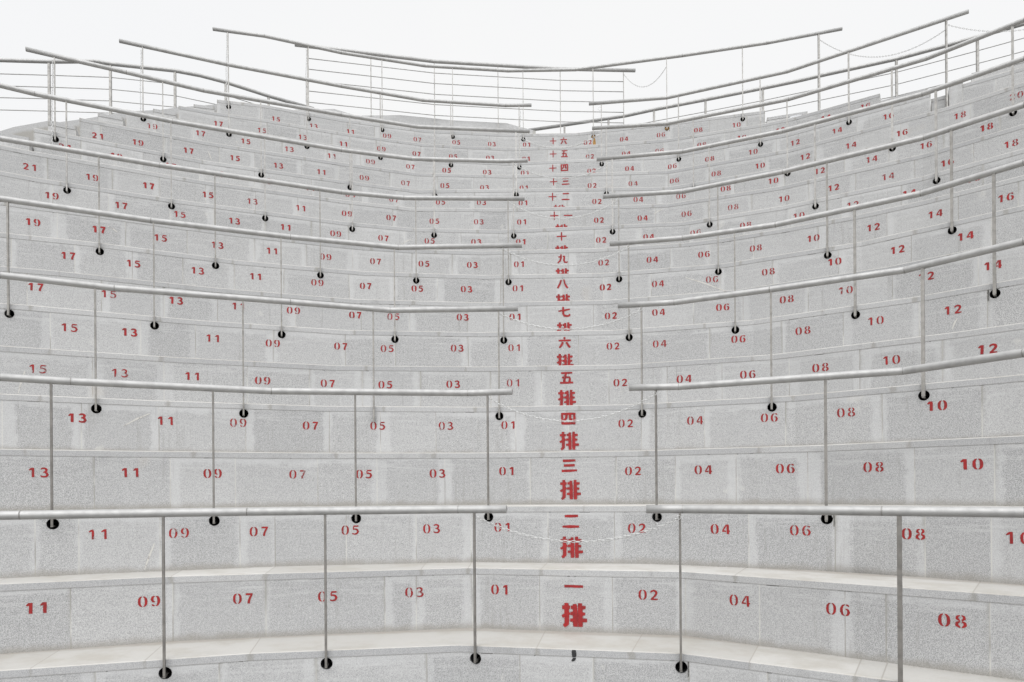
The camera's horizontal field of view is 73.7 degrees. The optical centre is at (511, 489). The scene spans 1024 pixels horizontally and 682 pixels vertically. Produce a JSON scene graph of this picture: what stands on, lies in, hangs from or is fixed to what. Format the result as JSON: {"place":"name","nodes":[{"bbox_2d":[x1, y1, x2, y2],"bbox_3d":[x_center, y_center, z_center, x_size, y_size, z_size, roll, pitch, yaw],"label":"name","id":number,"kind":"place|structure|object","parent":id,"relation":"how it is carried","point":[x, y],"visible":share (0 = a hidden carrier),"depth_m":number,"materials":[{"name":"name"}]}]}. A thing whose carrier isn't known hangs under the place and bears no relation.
{"place":"outdoors","nodes":[
{"label":"outdoors","id":0,"kind":"place"},
{"bbox_2d":[0,58,313,120],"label":"railing fence","id":1,"kind":"object","parent":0,"point":[48,62],"visible":0.52,"depth_m":12.34,"materials":[{"name":"metal"}]},
{"bbox_2d":[0,0,1023,133],"label":"sky","id":2,"kind":"structure","parent":0,"point":[555,33],"materials":[{"name":"white"}]},
{"bbox_2d":[529,23,1023,132],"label":"railing fence","id":3,"kind":"object","parent":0,"point":[843,70],"visible":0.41,"depth_m":12.92,"materials":[{"name":"metal"}]},
{"label":"ground","id":4,"kind":"structure","parent":0,"visible":0},
{"bbox_2d":[0,104,216,147],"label":"retaining wall","id":5,"kind":"structure","parent":4,"relation":"on","point":[25,130],"depth_m":12.05,"materials":[{"name":"concrete"}]},
{"bbox_2d":[0,628,1023,681],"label":"seating row","id":6,"kind":"object","parent":4,"relation":"on","point":[447,655],"visible":0.97,"depth_m":4.87,"materials":[{"name":"concrete"}]},
{"bbox_2d":[0,505,506,677],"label":"handrail","id":7,"kind":"object","parent":6,"relation":"on","point":[138,513],"visible":0.96,"depth_m":4.78,"materials":[{"name":"silver metal"}]},
{"bbox_2d":[0,562,1023,680],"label":"seating row","id":8,"kind":"object","parent":6,"relation":"on","point":[970,627],"visible":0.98,"depth_m":5.19,"materials":[{"name":"concrete"}]},
{"bbox_2d":[0,504,1023,584],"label":"seating row","id":9,"kind":"object","parent":8,"relation":"on","point":[985,549],"visible":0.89,"depth_m":5.59,"materials":[{"name":"concrete"}]},
{"bbox_2d":[0,373,512,526],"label":"handrail","id":10,"kind":"object","parent":9,"relation":"on","point":[51,381],"visible":0.98,"depth_m":5.69,"materials":[{"name":"silver metal"}]},
{"bbox_2d":[0,435,1023,510],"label":"seating row","id":11,"kind":"object","parent":9,"relation":"on","point":[984,471],"visible":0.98,"depth_m":6.03,"materials":[{"name":"concrete"}]},
{"bbox_2d":[0,374,1023,452],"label":"seating row","id":12,"kind":"object","parent":11,"relation":"on","point":[982,407],"visible":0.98,"depth_m":6.50,"materials":[{"name":"concrete"}]},
{"bbox_2d":[0,272,517,421],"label":"handrail","id":13,"kind":"object","parent":12,"relation":"on","point":[110,287],"visible":0.96,"depth_m":6.57,"materials":[{"name":"silver metal"}]},
{"bbox_2d":[0,323,1023,406],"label":"seating row","id":14,"kind":"object","parent":12,"relation":"on","point":[562,385],"visible":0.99,"depth_m":7.01,"materials":[{"name":"concrete"}]},
{"bbox_2d":[0,278,1023,366],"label":"seating row","id":15,"kind":"object","parent":14,"relation":"on","point":[951,311],"visible":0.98,"depth_m":7.46,"materials":[{"name":"concrete"}]},
{"bbox_2d":[0,196,521,343],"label":"handrail","id":16,"kind":"object","parent":15,"relation":"on","point":[47,205],"visible":0.93,"depth_m":7.44,"materials":[{"name":"silver metal"}]},
{"bbox_2d":[0,246,1023,331],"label":"seating row","id":17,"kind":"object","parent":15,"relation":"on","point":[956,275],"visible":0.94,"depth_m":7.95,"materials":[{"name":"concrete"}]},
{"bbox_2d":[0,205,1023,301],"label":"seating row","id":18,"kind":"object","parent":17,"relation":"on","point":[120,261],"visible":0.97,"depth_m":8.41,"materials":[{"name":"concrete"}]},
{"bbox_2d":[0,136,524,284],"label":"handrail","id":19,"kind":"object","parent":18,"relation":"on","point":[98,155],"visible":0.91,"depth_m":8.38,"materials":[{"name":"silver metal"}]},
{"bbox_2d":[0,175,1023,274],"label":"seating row","id":20,"kind":"object","parent":18,"relation":"on","point":[60,224],"visible":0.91,"depth_m":8.86,"materials":[{"name":"concrete"}]},
{"bbox_2d":[0,149,1023,250],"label":"seating row","id":21,"kind":"object","parent":20,"relation":"on","point":[111,200],"visible":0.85,"depth_m":9.31,"materials":[{"name":"concrete"}]},
{"bbox_2d":[0,83,527,238],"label":"handrail","id":22,"kind":"object","parent":21,"relation":"on","point":[193,124],"visible":0.93,"depth_m":9.30,"materials":[{"name":"metal"}]},
{"bbox_2d":[0,124,1023,229],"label":"seating row","id":23,"kind":"object","parent":21,"relation":"on","point":[53,167],"visible":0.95,"depth_m":9.78,"materials":[{"name":"concrete"}]},
{"bbox_2d":[0,132,33,150],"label":"stair block","id":24,"kind":"structure","parent":23,"relation":"on","point":[24,147],"depth_m":8.80,"materials":[{"name":"concrete"}]},
{"bbox_2d":[33,102,1023,208],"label":"seating row","id":25,"kind":"object","parent":23,"relation":"on","point":[553,197],"visible":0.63,"depth_m":10.36,"materials":[{"name":"concrete"}]},
{"bbox_2d":[48,121,78,135],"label":"stair block","id":26,"kind":"structure","parent":25,"relation":"on","point":[71,130],"depth_m":9.47,"materials":[{"name":"concrete"}]},
{"bbox_2d":[25,47,529,195],"bbox_3d":[-3.147,-5.285,10.371,7.052,1.163,0.739,0,0,-17],"label":"handrail","id":27,"kind":"object","parent":25,"relation":"on","point":[166,81],"visible":0.91,"depth_m":10.22,"materials":[{"name":"metal"}]},
{"bbox_2d":[51,60,53,151],"bbox_3d":[-6.149,-5.133,9.134,0.036,1.225,0.018,0,0,0],"label":"post","id":28,"kind":"object","parent":27,"relation":"hanging from","point":[52,110],"visible":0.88,"depth_m":9.13,"materials":[{"name":"metal"}]},
{"bbox_2d":[79,82,1023,189],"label":"seating row","id":29,"kind":"object","parent":25,"relation":"on","point":[924,123],"visible":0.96,"depth_m":10.81,"materials":[{"name":"concrete"}]},
{"bbox_2d":[98,113,125,125],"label":"stair block","id":30,"kind":"structure","parent":29,"relation":"on","point":[111,119],"depth_m":10.15,"materials":[{"name":"concrete"}]},
{"bbox_2d":[126,67,1023,174],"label":"seating row","id":31,"kind":"object","parent":29,"relation":"on","point":[903,110],"visible":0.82,"depth_m":11.40,"materials":[{"name":"concrete"}]},
{"bbox_2d":[153,109,176,118],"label":"stair block","id":32,"kind":"structure","parent":31,"relation":"on","point":[165,113],"depth_m":10.94,"materials":[{"name":"concrete"}]},
{"bbox_2d":[119,39,531,169],"bbox_3d":[-2.880,-6.287,11.544,6.580,1.163,0.622,0,0,-16],"label":"handrail","id":33,"kind":"object","parent":31,"relation":"on","point":[195,57],"visible":0.9,"depth_m":11.38,"materials":[{"name":"metal"}]},
{"bbox_2d":[140,50,141,118],"bbox_3d":[-5.696,-6.221,10.475,0.037,1.055,0.018,0,0,0],"label":"post","id":34,"kind":"object","parent":33,"relation":"hanging from","point":[140,72],"visible":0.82,"depth_m":10.47,"materials":[{"name":"metal"}]},
{"bbox_2d":[178,93,880,161],"bbox_3d":[0.291,-6.106,12.168,11.963,0.510,2.300,0,0,0],"label":"seating row","id":35,"kind":"object","parent":31,"relation":"on","point":[318,135],"visible":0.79,"depth_m":12.21,"materials":[{"name":"concrete"}]},
{"bbox_2d":[194,104,215,111],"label":"stair block","id":36,"kind":"structure","parent":35,"relation":"on","point":[206,108],"depth_m":11.69,"materials":[{"name":"concrete"}]},
{"bbox_2d":[217,99,764,147],"bbox_3d":[-0.294,-6.608,12.989,10.113,0.522,1.607,0,0,-3],"label":"seating row","id":37,"kind":"object","parent":35,"relation":"on","point":[622,135],"visible":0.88,"depth_m":12.83,"materials":[{"name":"concrete"}]},
{"bbox_2d":[295,109,354,120],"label":"parapet","id":38,"kind":"structure","parent":37,"relation":"on","point":[335,110],"depth_m":12.86,"materials":[{"name":"concrete"}]},
{"bbox_2d":[355,115,535,133],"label":"parapet","id":39,"kind":"structure","parent":37,"relation":"on","point":[417,120],"depth_m":13.36,"materials":[{"name":"concrete"}]},
{"bbox_2d":[295,45,635,133],"bbox_3d":[-0.808,-7.572,13.288,6.583,1.613,0.255,0,0,-8],"label":"railing fence","id":40,"kind":"object","parent":39,"relation":"on","point":[452,62],"visible":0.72,"depth_m":13.34,"materials":[{"name":"metal"}]},
{"bbox_2d":[624,69,664,86],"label":"chain","id":41,"kind":"object","parent":40,"relation":"hanging from","point":[644,86],"visible":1,"depth_m":13.19,"materials":[{"name":"metal"}]},
{"bbox_2d":[212,27,842,141],"bbox_3d":[0.304,-7.181,12.639,11.039,1.839,1.533,0,0,0],"label":"handrail","id":42,"kind":"object","parent":37,"relation":"on","point":[381,59],"visible":0.88,"depth_m":12.64,"materials":[{"name":"metal"}]},
{"bbox_2d":[226,33,226,99],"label":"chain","id":43,"kind":"object","parent":42,"relation":"hanging from","point":[226,66],"visible":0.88,"depth_m":11.94,"materials":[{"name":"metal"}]},
{"bbox_2d":[766,111,807,122],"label":"stair block","id":44,"kind":"structure","parent":35,"relation":"on","point":[775,118],"depth_m":12.12,"materials":[{"name":"concrete"}]},
{"bbox_2d":[589,9,968,165],"bbox_3d":[4.120,-6.103,11.310,5.722,1.630,0.729,0,0,24],"label":"handrail","id":45,"kind":"object","parent":31,"relation":"attached to","point":[889,37],"visible":0.92,"depth_m":11.02,"materials":[{"name":"metal"}]},
{"bbox_2d":[820,30,944,57],"bbox_3d":[5.909,-7.361,11.066,0.018,1.266,2.296,0,0,-23],"label":"chain","id":46,"kind":"object","parent":45,"relation":"hanging from","point":[885,55],"visible":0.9,"depth_m":10.94,"materials":[{"name":"metal"}]},
{"bbox_2d":[948,24,1023,31],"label":"chain","id":47,"kind":"object","parent":45,"relation":"hanging from","point":[980,30],"visible":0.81,"depth_m":9.72,"materials":[{"name":"metal"}]},
{"bbox_2d":[880,88,927,102],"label":"stair block","id":48,"kind":"structure","parent":31,"relation":"on","point":[904,95],"depth_m":10.62,"materials":[{"name":"concrete"}]},
{"bbox_2d":[971,62,1023,81],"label":"stair block","id":49,"kind":"structure","parent":31,"relation":"on","point":[1016,66],"depth_m":10.09,"materials":[{"name":"concrete"}]},
{"bbox_2d":[931,95,944,110],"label":"stair block","id":50,"kind":"structure","parent":29,"relation":"on","point":[940,102],"depth_m":10.22,"materials":[{"name":"concrete"}]},
{"bbox_2d":[948,83,962,105],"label":"stair block","id":51,"kind":"structure","parent":29,"relation":"on","point":[955,94],"depth_m":9.99,"materials":[{"name":"concrete"}]},
{"bbox_2d":[592,18,1023,193],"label":"handrail","id":52,"kind":"object","parent":25,"relation":"on","point":[1011,25],"visible":0.86,"depth_m":9.90,"materials":[{"name":"metal"}]},
{"bbox_2d":[519,130,604,148],"bbox_3d":[0.801,-5.690,11.090,1.460,0.289,0.019,0,0,3],"label":"chain","id":53,"kind":"object","parent":52,"relation":"hanging from","point":[567,146],"visible":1,"depth_m":11.08,"materials":[{"name":"metal"}]},
{"bbox_2d":[597,56,1023,234],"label":"handrail","id":54,"kind":"object","parent":21,"relation":"on","point":[934,90],"visible":0.93,"depth_m":9.04,"materials":[{"name":"metal"}]},
{"bbox_2d":[514,161,610,178],"bbox_3d":[0.750,-4.696,10.037,1.449,0.256,0.019,0,0,3],"label":"chain","id":55,"kind":"object","parent":54,"relation":"hanging from","point":[566,177],"visible":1,"depth_m":10.03,"materials":[{"name":"metal"}]},
{"bbox_2d":[603,102,1023,281],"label":"handrail","id":56,"kind":"object","parent":18,"relation":"on","point":[982,118],"visible":0.9,"depth_m":8.06,"materials":[{"name":"silver metal"}]},
{"bbox_2d":[510,198,618,218],"bbox_3d":[0.681,-3.694,8.998,1.453,0.259,0.019,0,0,3],"label":"chain","id":57,"kind":"object","parent":56,"relation":"hanging from","point":[561,218],"visible":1,"depth_m":9.00,"materials":[{"name":"metal"}]},
{"bbox_2d":[610,159,1023,340],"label":"handrail","id":58,"kind":"object","parent":15,"relation":"on","point":[992,172],"visible":0.92,"depth_m":6.96,"materials":[{"name":"silver metal"}]},
{"bbox_2d":[504,245,628,265],"bbox_3d":[0.630,-2.712,7.942,1.453,0.222,0.019,0,0,3],"label":"chain","id":59,"kind":"object","parent":58,"relation":"hanging from","point":[566,264],"visible":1,"depth_m":7.94,"materials":[{"name":"metal"}]},
{"bbox_2d":[618,237,1023,416],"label":"handrail","id":60,"kind":"object","parent":12,"relation":"on","point":[922,266],"visible":0.95,"depth_m":6.08,"materials":[{"name":"silver metal"}]},
{"bbox_2d":[499,308,641,329],"bbox_3d":[0.589,-1.722,6.929,1.443,0.203,0.019,0,0,5],"label":"chain","id":61,"kind":"object","parent":60,"relation":"hanging from","point":[570,328],"visible":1,"depth_m":6.93,"materials":[{"name":"metal"}]},
{"bbox_2d":[629,348,1023,521],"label":"handrail","id":62,"kind":"object","parent":9,"relation":"on","point":[981,359],"visible":0.98,"depth_m":5.25,"materials":[{"name":"silver metal"}]},
{"bbox_2d":[488,392,656,421],"bbox_3d":[0.507,-0.703,5.878,1.448,0.240,0.018,0,0,10],"label":"chain","id":63,"kind":"object","parent":62,"relation":"hanging from","point":[573,420],"visible":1,"depth_m":5.87,"materials":[{"name":"metal"}]},
{"bbox_2d":[646,505,1023,681],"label":"handrail","id":64,"kind":"object","parent":6,"relation":"on","point":[899,512],"visible":1,"depth_m":4.04,"materials":[{"name":"silver metal"}]},
{"bbox_2d":[475,515,680,542],"bbox_3d":[0.447,0.277,4.827,1.456,0.198,0.018,0,0,11],"label":"chain","id":65,"kind":"object","parent":64,"relation":"hanging from","point":[655,527],"visible":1,"depth_m":4.81,"materials":[{"name":"metal"}]}
]}

